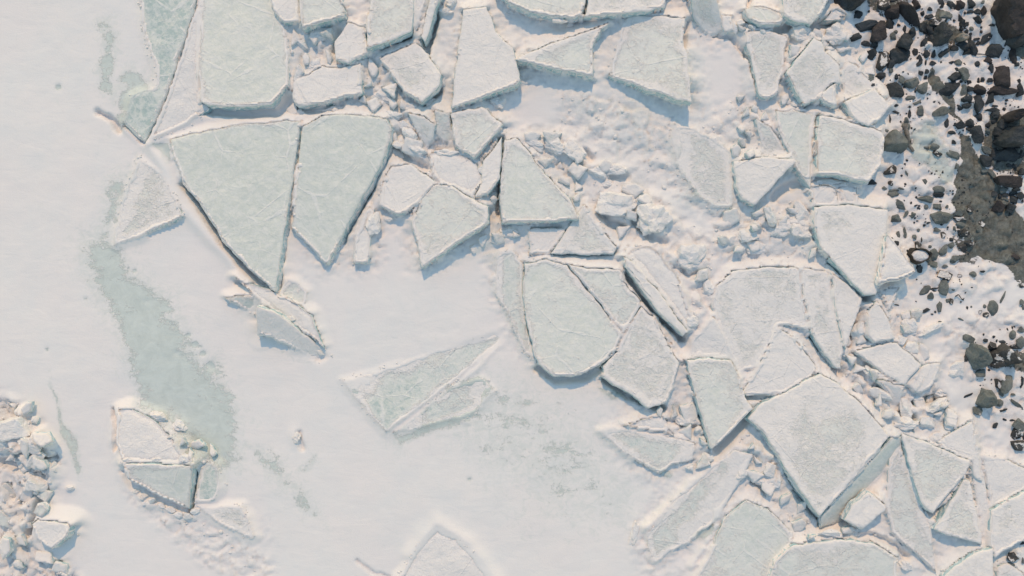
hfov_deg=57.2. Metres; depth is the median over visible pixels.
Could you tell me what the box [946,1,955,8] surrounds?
rock
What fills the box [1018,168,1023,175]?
rock
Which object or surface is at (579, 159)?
ice shard
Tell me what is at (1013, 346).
rock
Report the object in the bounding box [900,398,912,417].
ice block
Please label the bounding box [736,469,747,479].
snow boulder
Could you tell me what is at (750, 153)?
ice shard
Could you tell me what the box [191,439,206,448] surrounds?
ice shard
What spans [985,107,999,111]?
rock
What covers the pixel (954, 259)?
rock
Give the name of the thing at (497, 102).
snow boulder
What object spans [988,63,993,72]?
rock
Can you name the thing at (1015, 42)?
outcrop
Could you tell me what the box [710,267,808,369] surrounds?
ice floe
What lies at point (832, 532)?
snow boulder
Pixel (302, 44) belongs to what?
ice block
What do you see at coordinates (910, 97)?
rock
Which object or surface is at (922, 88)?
rock
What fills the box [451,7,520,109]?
ice floe
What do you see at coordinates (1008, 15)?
boulder
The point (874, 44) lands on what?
stone
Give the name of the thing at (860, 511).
ice floe
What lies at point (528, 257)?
snow crumbs
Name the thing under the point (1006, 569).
ice floe
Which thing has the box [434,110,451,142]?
ice floe
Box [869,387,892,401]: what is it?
ice block
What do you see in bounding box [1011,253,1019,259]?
rock
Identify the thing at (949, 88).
rock
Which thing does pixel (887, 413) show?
ice shard
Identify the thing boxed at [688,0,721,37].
ice floe
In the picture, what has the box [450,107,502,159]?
ice floe
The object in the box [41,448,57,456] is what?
ice block
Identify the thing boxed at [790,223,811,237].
snow boulder
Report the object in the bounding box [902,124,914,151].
driftwood
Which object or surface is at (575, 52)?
ice floe
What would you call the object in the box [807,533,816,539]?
ice shard
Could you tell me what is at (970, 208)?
stone
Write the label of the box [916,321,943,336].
snow boulder
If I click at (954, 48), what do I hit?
stone
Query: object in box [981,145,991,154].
rock
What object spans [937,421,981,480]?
ice floe
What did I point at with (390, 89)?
ice shard
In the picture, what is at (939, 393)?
snow boulder
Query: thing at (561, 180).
ice shard
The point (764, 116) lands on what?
ice shard
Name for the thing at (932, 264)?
rock
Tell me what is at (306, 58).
ice shard
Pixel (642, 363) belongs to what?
ice floe
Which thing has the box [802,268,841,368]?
ice floe
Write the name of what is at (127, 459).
snow boulder
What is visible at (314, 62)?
snow boulder
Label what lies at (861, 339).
ice shard
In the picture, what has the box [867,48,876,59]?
rock
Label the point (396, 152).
ice shard
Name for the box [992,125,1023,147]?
boulder
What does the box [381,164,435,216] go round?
ice floe
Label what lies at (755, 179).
ice floe
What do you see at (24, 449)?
ice shard
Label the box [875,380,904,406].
ice floe
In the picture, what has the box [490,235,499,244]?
ice block
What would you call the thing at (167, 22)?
ice floe
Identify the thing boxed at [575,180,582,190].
ice shard
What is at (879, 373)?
snow boulder
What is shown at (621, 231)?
ice shard
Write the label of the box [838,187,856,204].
ice floe
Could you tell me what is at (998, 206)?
rock
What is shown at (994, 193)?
stone
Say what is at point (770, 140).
ice floe
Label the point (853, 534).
snow boulder
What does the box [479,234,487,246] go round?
ice block
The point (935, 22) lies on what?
rock
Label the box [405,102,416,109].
snow boulder
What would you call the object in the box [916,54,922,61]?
stone
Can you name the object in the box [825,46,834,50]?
ice shard
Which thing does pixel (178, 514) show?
ice block
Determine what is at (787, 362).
ice floe
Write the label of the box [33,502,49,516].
ice shard
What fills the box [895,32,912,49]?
boulder
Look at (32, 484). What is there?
ice block
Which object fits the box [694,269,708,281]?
ice shard
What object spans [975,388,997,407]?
boulder
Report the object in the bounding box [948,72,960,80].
rock
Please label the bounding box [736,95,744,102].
ice shard
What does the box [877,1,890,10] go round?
rock
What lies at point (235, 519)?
ice floe
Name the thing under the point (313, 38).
ice shard
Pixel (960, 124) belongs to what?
rock
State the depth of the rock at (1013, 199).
21.99 m
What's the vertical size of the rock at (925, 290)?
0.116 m
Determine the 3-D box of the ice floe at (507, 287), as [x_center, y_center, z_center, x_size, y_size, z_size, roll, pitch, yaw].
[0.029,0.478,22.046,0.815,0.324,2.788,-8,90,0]
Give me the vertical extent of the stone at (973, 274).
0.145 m
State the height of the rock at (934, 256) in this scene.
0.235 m
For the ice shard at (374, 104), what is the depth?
21.82 m
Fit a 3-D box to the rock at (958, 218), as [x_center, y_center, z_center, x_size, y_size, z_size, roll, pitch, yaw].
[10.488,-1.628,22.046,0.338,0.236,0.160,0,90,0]
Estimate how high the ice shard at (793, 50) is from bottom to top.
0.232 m
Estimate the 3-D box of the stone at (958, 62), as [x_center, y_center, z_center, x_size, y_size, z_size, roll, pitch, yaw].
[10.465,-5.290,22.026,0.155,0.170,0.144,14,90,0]
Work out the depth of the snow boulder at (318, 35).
21.88 m
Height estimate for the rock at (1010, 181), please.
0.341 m
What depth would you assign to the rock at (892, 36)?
21.98 m
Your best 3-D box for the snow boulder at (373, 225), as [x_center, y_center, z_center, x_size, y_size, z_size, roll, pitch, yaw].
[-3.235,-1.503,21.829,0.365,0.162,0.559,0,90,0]
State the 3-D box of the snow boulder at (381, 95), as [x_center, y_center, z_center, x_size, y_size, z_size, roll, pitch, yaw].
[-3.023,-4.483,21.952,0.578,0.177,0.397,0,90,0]
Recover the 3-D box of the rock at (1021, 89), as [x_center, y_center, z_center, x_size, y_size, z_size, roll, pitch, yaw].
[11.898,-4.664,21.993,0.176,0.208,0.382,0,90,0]
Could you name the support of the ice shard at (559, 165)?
on the ground
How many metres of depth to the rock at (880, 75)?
21.98 m
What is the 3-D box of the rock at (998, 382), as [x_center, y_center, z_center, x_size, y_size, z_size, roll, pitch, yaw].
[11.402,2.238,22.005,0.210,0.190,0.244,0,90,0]
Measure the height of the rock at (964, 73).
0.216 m
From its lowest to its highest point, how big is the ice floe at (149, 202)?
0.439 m
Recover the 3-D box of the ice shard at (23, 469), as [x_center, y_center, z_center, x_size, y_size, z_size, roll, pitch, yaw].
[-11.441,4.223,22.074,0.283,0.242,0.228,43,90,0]
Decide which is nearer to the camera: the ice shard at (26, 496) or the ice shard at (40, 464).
the ice shard at (40, 464)
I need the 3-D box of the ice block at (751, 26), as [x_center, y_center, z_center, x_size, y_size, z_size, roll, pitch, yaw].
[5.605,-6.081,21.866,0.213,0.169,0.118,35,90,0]
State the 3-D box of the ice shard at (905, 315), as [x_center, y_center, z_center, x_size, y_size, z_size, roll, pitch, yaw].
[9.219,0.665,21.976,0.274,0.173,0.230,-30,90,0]
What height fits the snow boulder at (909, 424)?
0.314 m
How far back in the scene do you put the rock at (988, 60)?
21.91 m
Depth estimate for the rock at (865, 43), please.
21.97 m
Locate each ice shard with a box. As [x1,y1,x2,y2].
[0,510,11,528]
[0,535,13,559]
[2,482,15,497]
[5,454,15,460]
[10,403,17,408]
[11,560,25,568]
[16,533,27,545]
[20,438,30,458]
[20,466,30,472]
[20,487,33,501]
[21,401,34,414]
[23,520,33,527]
[30,416,39,423]
[32,431,54,446]
[32,457,49,469]
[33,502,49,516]
[35,550,55,563]
[37,489,53,501]
[51,560,68,573]
[179,435,186,446]
[188,447,193,459]
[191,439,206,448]
[210,443,216,456]
[287,103,297,113]
[291,28,301,46]
[295,64,304,75]
[302,53,309,65]
[309,31,317,46]
[320,28,334,42]
[325,50,332,64]
[359,96,366,103]
[364,81,372,87]
[367,97,381,112]
[368,58,378,76]
[381,83,396,98]
[388,98,397,109]
[392,148,405,158]
[393,132,397,141]
[400,99,405,109]
[401,137,422,157]
[426,98,434,105]
[490,195,497,204]
[491,233,504,243]
[524,131,540,140]
[537,158,553,167]
[543,131,561,145]
[556,162,563,168]
[557,176,569,185]
[564,145,572,155]
[567,162,587,179]
[572,193,579,202]
[574,152,582,163]
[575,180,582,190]
[599,159,612,172]
[616,226,629,238]
[621,183,643,197]
[625,209,636,220]
[637,194,652,203]
[656,406,662,417]
[671,404,677,418]
[678,424,691,438]
[679,402,697,420]
[680,263,692,270]
[686,464,692,471]
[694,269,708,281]
[696,452,710,468]
[699,438,707,444]
[717,235,729,245]
[722,208,739,227]
[730,144,740,156]
[733,246,742,252]
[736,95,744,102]
[736,127,745,133]
[737,24,745,31]
[737,137,745,147]
[742,107,749,117]
[743,131,751,138]
[744,149,755,159]
[745,469,764,482]
[746,241,760,251]
[747,442,754,448]
[750,224,757,231]
[751,105,757,113]
[752,207,763,217]
[754,456,761,463]
[760,112,768,119]
[761,478,774,496]
[775,214,787,237]
[779,93,788,105]
[779,491,791,505]
[786,208,797,213]
[788,45,800,56]
[790,226,804,233]
[790,518,806,531]
[797,501,806,513]
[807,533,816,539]
[808,247,816,258]
[812,28,821,36]
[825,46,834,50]
[834,45,851,52]
[840,525,855,533]
[845,355,856,365]
[852,363,865,372]
[852,383,863,392]
[856,335,866,343]
[858,50,868,62]
[865,65,874,75]
[869,369,877,381]
[874,393,881,405]
[881,408,895,418]
[900,324,915,333]
[901,311,910,319]
[910,309,922,320]
[912,398,925,407]
[918,342,929,360]
[925,394,933,402]
[932,410,942,415]
[940,403,949,408]
[944,407,957,427]
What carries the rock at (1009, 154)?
on the ground
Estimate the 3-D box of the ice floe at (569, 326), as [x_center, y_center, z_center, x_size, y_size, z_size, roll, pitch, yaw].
[1.050,0.697,21.876,2.030,0.416,2.992,-37,90,0]
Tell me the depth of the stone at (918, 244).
21.96 m
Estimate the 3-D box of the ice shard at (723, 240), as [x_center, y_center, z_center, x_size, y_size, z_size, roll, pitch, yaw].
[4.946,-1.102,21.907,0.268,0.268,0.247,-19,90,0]
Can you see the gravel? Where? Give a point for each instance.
(924, 225)
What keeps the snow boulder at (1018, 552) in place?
on the ground
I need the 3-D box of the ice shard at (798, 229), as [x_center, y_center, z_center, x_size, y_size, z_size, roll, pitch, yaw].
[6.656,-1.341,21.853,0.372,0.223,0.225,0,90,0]
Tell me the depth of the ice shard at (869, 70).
21.93 m
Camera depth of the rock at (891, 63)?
21.94 m
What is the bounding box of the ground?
[0,0,1023,575]
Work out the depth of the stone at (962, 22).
21.94 m
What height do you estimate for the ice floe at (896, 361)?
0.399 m
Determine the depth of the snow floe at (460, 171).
21.77 m
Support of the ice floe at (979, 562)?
on the ground
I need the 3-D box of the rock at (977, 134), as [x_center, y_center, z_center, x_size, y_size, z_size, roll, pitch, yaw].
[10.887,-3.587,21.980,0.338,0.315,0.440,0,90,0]
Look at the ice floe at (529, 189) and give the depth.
21.69 m
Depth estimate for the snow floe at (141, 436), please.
21.78 m
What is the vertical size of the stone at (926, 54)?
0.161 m
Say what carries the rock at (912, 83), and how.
on the ground
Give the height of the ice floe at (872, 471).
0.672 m
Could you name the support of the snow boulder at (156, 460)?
on the ground
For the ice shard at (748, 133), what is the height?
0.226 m
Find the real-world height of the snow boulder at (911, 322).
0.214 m
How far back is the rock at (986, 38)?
22.00 m
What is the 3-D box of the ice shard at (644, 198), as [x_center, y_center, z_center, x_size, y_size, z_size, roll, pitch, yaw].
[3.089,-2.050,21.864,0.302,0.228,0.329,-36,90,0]
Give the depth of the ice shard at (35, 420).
21.88 m
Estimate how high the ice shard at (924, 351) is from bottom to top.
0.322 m
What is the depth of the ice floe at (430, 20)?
21.67 m
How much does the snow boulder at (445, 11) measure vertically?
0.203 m
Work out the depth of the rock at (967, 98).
21.84 m
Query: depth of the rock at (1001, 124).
21.85 m
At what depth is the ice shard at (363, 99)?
21.88 m
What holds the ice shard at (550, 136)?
on the ground
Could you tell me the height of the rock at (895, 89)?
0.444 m
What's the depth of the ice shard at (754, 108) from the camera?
21.89 m
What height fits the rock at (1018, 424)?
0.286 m
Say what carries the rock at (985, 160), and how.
on the ground
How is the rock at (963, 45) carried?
on the ground
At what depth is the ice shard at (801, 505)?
21.91 m
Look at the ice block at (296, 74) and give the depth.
21.86 m
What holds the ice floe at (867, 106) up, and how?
on the ground
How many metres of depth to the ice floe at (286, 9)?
21.79 m
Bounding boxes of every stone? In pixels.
[870,42,877,47]
[912,48,917,55]
[915,241,921,247]
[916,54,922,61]
[922,50,929,57]
[927,292,933,298]
[931,50,935,57]
[940,232,945,237]
[948,242,954,248]
[950,45,958,50]
[954,59,961,64]
[959,19,965,26]
[966,205,973,211]
[967,86,973,91]
[969,271,976,277]
[978,220,984,226]
[991,191,997,195]
[996,399,1003,406]
[1011,187,1020,191]
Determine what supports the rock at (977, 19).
on the ground
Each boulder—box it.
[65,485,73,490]
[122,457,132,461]
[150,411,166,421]
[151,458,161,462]
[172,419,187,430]
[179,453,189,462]
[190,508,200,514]
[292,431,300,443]
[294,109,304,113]
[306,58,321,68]
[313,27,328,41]
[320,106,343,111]
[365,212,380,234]
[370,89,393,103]
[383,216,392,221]
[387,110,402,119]
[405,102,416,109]
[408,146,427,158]
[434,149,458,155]
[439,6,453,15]
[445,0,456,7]
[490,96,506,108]
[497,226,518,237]
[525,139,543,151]
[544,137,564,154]
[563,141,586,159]
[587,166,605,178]
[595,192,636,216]
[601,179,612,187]
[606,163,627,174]
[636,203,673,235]
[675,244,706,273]
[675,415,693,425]
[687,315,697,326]
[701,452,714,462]
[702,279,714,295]
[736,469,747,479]
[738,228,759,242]
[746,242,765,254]
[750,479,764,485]
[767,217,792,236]
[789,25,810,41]
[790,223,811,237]
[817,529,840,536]
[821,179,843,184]
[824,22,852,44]
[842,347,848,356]
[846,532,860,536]
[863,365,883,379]
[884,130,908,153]
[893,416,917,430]
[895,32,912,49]
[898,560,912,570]
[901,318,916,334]
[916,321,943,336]
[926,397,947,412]
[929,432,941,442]
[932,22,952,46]
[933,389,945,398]
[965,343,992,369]
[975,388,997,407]
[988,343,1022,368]
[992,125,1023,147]
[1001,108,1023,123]
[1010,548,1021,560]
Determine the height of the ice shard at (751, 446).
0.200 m
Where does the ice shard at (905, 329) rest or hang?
on the ground
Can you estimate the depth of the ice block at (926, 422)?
21.80 m
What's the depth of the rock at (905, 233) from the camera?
21.96 m
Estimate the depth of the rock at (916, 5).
21.97 m
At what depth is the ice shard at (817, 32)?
21.73 m
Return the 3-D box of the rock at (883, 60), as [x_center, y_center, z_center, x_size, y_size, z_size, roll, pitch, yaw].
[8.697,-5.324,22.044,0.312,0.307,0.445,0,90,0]
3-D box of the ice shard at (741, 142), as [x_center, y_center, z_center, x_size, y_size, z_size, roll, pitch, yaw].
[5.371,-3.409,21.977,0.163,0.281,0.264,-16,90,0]
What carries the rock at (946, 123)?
on the ground
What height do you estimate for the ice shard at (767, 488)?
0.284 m
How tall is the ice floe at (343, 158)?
0.506 m
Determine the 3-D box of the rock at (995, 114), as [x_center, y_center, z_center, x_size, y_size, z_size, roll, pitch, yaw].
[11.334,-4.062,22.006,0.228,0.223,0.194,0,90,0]
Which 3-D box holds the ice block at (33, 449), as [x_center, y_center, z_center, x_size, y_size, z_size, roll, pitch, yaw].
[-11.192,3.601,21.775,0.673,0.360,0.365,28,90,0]
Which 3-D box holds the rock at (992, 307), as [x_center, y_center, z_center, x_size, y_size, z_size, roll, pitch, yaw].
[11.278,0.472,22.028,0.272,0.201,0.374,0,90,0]
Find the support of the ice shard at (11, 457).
on the ground
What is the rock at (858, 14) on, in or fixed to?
on the ground
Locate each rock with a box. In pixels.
[834,0,864,10]
[850,33,861,41]
[854,10,862,18]
[855,19,878,31]
[861,40,870,46]
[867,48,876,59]
[868,179,876,184]
[870,20,886,41]
[875,72,885,79]
[876,51,889,70]
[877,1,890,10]
[883,165,896,174]
[884,4,899,19]
[885,19,894,28]
[886,82,903,96]
[887,59,894,67]
[887,191,898,196]
[889,32,895,39]
[889,47,909,63]
[891,214,901,221]
[896,199,905,209]
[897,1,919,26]
[898,75,904,83]
[903,77,919,88]
[903,227,906,237]
[905,95,914,99]
[906,248,932,264]
[908,27,915,37]
[912,0,920,9]
[916,82,927,93]
[916,265,922,272]
[917,105,923,115]
[917,195,933,202]
[919,22,927,33]
[919,285,930,294]
[920,37,927,46]
[926,24,933,35]
[927,35,933,43]
[928,261,937,267]
[929,18,944,25]
[930,143,939,150]
[930,211,953,223]
[930,248,938,260]
[932,106,950,116]
[932,150,941,156]
[932,186,944,192]
[933,193,943,197]
[933,204,941,209]
[936,301,941,311]
[937,0,944,7]
[937,270,952,280]
[938,279,948,295]
[939,11,952,19]
[939,80,959,95]
[939,244,946,255]
[943,48,949,55]
[944,118,948,127]
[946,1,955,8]
[946,150,959,159]
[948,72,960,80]
[950,255,960,263]
[953,120,965,128]
[953,216,965,221]
[954,210,962,215]
[955,0,964,10]
[955,32,968,41]
[956,41,969,50]
[956,221,964,227]
[957,244,966,251]
[958,67,969,81]
[960,84,967,95]
[961,94,972,102]
[961,229,970,237]
[962,49,970,54]
[962,103,971,108]
[963,240,973,246]
[963,334,974,342]
[965,118,973,126]
[967,0,975,8]
[967,39,977,55]
[969,125,983,143]
[973,8,980,14]
[973,15,981,23]
[973,84,985,94]
[973,94,984,113]
[973,406,982,415]
[974,113,981,120]
[975,369,985,376]
[980,32,992,44]
[980,154,992,166]
[981,6,986,15]
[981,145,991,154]
[983,57,991,63]
[985,44,1002,57]
[985,93,993,104]
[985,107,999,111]
[987,85,1019,95]
[987,300,997,315]
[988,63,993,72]
[988,169,995,178]
[988,341,996,349]
[989,148,997,156]
[990,110,999,117]
[991,200,1004,211]
[992,127,1002,136]
[992,148,1019,161]
[993,65,1010,86]
[993,175,1022,187]
[994,379,1001,388]
[997,118,1007,128]
[999,186,1007,193]
[1000,375,1012,393]
[1005,203,1016,212]
[1007,552,1018,561]
[1009,49,1016,64]
[1009,330,1015,339]
[1009,344,1017,348]
[1010,195,1017,203]
[1010,428,1022,438]
[1010,440,1023,450]
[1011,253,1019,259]
[1011,399,1022,409]
[1012,418,1023,431]
[1015,192,1023,199]
[1016,82,1023,96]
[1016,336,1023,348]
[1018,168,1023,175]
[1020,376,1023,387]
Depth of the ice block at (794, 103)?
21.85 m
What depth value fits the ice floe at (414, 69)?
21.72 m
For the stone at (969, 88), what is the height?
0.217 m
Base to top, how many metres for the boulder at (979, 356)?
1.054 m
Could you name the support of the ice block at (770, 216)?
on the ground
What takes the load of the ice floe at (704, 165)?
on the ground
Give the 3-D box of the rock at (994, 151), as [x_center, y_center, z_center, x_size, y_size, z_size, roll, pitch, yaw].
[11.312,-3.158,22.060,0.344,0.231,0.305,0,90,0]
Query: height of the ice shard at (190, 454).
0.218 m
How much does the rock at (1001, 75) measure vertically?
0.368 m
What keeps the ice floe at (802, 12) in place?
on the ground
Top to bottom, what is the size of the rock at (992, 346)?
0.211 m
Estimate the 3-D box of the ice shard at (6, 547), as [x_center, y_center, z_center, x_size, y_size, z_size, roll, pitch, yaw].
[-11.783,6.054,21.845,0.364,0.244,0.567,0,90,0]
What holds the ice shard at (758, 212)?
on the ground
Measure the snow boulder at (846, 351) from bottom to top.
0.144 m
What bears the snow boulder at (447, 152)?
on the ground
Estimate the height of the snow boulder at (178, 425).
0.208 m
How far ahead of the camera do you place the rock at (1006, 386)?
21.87 m
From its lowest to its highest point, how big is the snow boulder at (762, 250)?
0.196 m
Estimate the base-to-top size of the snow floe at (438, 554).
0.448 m
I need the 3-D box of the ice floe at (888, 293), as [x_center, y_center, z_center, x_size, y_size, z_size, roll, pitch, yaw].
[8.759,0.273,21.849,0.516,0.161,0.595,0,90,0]
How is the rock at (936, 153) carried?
on the ground
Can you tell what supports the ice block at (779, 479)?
on the ground
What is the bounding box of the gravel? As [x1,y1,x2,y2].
[875,1,1022,400]
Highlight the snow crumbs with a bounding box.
[0,1,1020,575]
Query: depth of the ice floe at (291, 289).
21.92 m
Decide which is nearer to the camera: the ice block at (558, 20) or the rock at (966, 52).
the ice block at (558, 20)
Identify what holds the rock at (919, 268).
on the ground
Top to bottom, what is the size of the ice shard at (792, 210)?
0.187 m
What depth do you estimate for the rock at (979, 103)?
21.92 m
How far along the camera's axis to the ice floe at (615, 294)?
21.73 m
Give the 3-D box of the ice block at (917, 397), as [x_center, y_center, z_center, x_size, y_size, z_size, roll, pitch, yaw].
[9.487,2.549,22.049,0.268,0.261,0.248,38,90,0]
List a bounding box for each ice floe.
[32,519,75,548]
[114,161,182,244]
[124,0,196,142]
[125,462,197,508]
[155,0,211,133]
[170,120,300,292]
[196,461,218,500]
[197,505,254,536]
[198,0,290,110]
[225,295,253,309]
[235,277,324,347]
[256,305,321,357]
[271,0,299,25]
[282,280,307,302]
[292,63,364,109]
[292,114,394,265]
[299,0,347,32]
[334,23,367,64]
[343,335,498,431]
[353,207,374,263]
[366,0,413,51]
[380,43,442,106]
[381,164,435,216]
[398,378,491,430]
[408,113,436,147]
[412,185,489,268]
[413,0,425,30]
[421,0,443,47]
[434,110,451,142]
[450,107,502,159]
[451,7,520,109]
[475,137,502,197]
[495,251,536,362]
[498,138,578,224]
[501,0,586,21]
[516,23,608,80]
[522,259,620,376]
[527,227,565,254]
[551,205,616,256]
[569,265,639,332]
[583,0,664,20]
[601,307,678,407]
[603,431,694,473]
[608,16,690,105]
[623,257,687,336]
[624,416,673,434]
[630,247,687,320]
[647,450,752,558]
[670,126,731,207]
[685,357,751,448]
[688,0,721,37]
[694,317,727,354]
[700,500,792,575]
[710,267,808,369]
[721,15,732,33]
[731,157,795,207]
[742,7,781,27]
[743,30,786,99]
[743,331,815,395]
[744,373,888,515]
[753,119,783,151]
[767,537,897,575]
[775,110,812,187]
[782,0,827,26]
[784,38,840,107]
[784,473,824,517]
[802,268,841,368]
[809,185,837,206]
[811,204,887,295]
[813,116,883,184]
[817,84,835,109]
[817,436,900,527]
[819,9,845,24]
[831,273,860,349]
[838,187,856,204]
[841,89,890,126]
[841,489,885,529]
[842,62,872,96]
[853,342,920,384]
[864,301,894,342]
[875,234,914,285]
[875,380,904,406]
[878,288,898,310]
[886,445,935,572]
[900,433,969,512]
[908,363,939,393]
[931,479,981,544]
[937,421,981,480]
[939,546,992,575]
[971,459,988,538]
[983,458,1023,502]
[987,490,1023,557]
[994,563,1022,575]
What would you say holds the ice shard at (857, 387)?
on the ground
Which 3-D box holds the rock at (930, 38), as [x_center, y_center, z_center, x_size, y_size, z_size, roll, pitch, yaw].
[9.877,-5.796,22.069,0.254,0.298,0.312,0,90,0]
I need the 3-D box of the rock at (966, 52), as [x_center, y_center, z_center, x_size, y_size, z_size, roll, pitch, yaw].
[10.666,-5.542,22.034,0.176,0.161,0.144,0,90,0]
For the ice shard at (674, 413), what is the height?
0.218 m
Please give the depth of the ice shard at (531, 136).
21.81 m
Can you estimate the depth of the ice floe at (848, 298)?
21.74 m
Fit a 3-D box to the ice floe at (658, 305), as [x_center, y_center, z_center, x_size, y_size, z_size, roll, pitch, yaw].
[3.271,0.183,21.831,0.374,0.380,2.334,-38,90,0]
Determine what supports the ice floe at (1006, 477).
on the ground
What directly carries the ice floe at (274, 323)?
on the ground
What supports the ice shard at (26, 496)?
on the ground
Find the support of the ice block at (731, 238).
on the ground
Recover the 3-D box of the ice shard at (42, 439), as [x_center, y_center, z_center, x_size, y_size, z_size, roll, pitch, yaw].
[-10.782,3.480,21.592,0.482,0.287,0.342,0,90,0]
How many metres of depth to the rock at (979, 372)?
21.94 m
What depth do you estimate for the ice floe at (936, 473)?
21.73 m
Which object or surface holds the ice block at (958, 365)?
on the ground
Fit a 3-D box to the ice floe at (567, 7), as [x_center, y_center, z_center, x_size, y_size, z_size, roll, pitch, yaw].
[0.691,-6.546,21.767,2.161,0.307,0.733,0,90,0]
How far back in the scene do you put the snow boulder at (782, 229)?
21.88 m
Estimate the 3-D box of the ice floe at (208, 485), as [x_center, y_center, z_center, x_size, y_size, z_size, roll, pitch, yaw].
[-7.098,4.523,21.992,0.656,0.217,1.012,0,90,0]
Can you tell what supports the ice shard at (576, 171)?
on the ground
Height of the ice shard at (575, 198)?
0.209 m
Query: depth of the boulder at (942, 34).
21.73 m
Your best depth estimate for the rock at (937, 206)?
21.97 m
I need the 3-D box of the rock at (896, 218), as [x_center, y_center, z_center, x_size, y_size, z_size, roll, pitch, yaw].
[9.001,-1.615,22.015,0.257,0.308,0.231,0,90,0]
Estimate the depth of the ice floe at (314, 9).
21.66 m
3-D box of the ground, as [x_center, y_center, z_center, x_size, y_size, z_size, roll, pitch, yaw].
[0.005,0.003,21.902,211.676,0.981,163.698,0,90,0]
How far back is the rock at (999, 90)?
21.90 m
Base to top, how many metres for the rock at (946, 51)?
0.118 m
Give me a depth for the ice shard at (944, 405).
21.77 m
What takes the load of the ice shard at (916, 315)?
on the ground
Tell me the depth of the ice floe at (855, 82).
21.87 m
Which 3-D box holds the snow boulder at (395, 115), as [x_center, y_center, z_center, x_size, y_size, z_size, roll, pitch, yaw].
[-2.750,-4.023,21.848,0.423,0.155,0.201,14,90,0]
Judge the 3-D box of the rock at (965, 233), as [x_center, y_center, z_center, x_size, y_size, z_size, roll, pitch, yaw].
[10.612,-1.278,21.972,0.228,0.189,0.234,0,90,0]
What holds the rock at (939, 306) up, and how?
on the ground
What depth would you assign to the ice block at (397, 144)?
21.78 m
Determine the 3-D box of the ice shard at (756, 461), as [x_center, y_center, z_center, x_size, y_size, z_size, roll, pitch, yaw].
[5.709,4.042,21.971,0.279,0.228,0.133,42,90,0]
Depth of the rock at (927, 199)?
21.95 m
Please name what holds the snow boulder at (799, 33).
on the ground
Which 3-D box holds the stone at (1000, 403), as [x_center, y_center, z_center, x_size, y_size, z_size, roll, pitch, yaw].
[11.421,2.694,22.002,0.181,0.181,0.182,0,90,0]
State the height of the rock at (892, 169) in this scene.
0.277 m
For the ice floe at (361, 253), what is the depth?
21.83 m
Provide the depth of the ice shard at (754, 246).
21.90 m
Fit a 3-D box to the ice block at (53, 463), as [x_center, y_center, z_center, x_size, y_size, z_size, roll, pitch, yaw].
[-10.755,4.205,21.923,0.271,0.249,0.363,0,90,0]
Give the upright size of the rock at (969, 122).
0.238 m
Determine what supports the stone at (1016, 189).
on the ground
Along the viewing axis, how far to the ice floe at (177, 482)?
21.73 m
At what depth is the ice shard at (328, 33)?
21.86 m
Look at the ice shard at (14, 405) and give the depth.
21.98 m
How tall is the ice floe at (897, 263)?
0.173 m
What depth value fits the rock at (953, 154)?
21.94 m
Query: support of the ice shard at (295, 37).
on the ground
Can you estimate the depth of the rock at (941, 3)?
22.00 m
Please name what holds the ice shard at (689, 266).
on the ground
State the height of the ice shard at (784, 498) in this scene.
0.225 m
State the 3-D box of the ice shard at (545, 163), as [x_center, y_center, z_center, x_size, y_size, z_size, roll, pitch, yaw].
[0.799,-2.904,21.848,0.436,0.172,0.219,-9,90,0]
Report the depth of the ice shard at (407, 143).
21.79 m
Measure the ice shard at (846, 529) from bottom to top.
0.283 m
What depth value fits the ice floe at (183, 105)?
21.93 m
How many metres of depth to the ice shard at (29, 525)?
21.98 m
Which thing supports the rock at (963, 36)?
on the ground
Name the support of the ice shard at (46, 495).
on the ground
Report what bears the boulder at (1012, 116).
on the ground
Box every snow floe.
[119,409,179,462]
[405,532,482,575]
[429,153,481,194]
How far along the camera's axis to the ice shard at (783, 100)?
21.85 m
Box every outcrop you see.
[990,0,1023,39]
[1005,33,1023,48]
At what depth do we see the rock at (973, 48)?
21.95 m
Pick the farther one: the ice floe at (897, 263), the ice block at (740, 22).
the ice block at (740, 22)
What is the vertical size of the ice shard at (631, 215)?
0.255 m
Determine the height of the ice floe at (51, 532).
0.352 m
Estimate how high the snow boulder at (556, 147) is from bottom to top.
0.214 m
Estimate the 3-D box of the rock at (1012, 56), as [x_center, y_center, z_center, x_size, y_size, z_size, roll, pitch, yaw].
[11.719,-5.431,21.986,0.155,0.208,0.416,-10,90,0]
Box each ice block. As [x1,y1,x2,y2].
[0,416,33,441]
[16,435,41,454]
[25,452,45,466]
[25,476,48,491]
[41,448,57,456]
[47,460,57,475]
[132,489,140,493]
[148,497,155,502]
[157,503,165,508]
[166,507,175,512]
[171,511,182,518]
[183,513,192,518]
[288,316,295,321]
[293,69,304,80]
[297,40,307,49]
[392,141,403,148]
[399,119,410,128]
[402,127,417,139]
[470,244,476,252]
[478,165,482,174]
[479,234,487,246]
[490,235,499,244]
[552,18,567,23]
[694,426,702,432]
[726,235,736,244]
[732,22,737,34]
[736,19,744,25]
[748,24,756,29]
[763,206,776,226]
[763,462,775,477]
[773,473,782,487]
[791,101,797,106]
[794,200,809,221]
[850,321,864,338]
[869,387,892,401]
[896,335,907,346]
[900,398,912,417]
[904,341,918,352]
[913,374,923,391]
[913,395,922,400]
[919,417,935,428]
[944,425,952,430]
[949,370,959,376]
[950,361,964,375]
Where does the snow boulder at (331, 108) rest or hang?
on the ground
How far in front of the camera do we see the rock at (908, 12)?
21.87 m
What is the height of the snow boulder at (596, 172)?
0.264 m
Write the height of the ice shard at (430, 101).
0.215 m
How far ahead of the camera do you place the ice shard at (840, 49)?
21.91 m
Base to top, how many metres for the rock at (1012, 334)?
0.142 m
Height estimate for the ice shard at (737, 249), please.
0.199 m
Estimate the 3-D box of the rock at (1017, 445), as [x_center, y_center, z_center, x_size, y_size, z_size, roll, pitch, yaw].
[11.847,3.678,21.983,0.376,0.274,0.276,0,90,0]

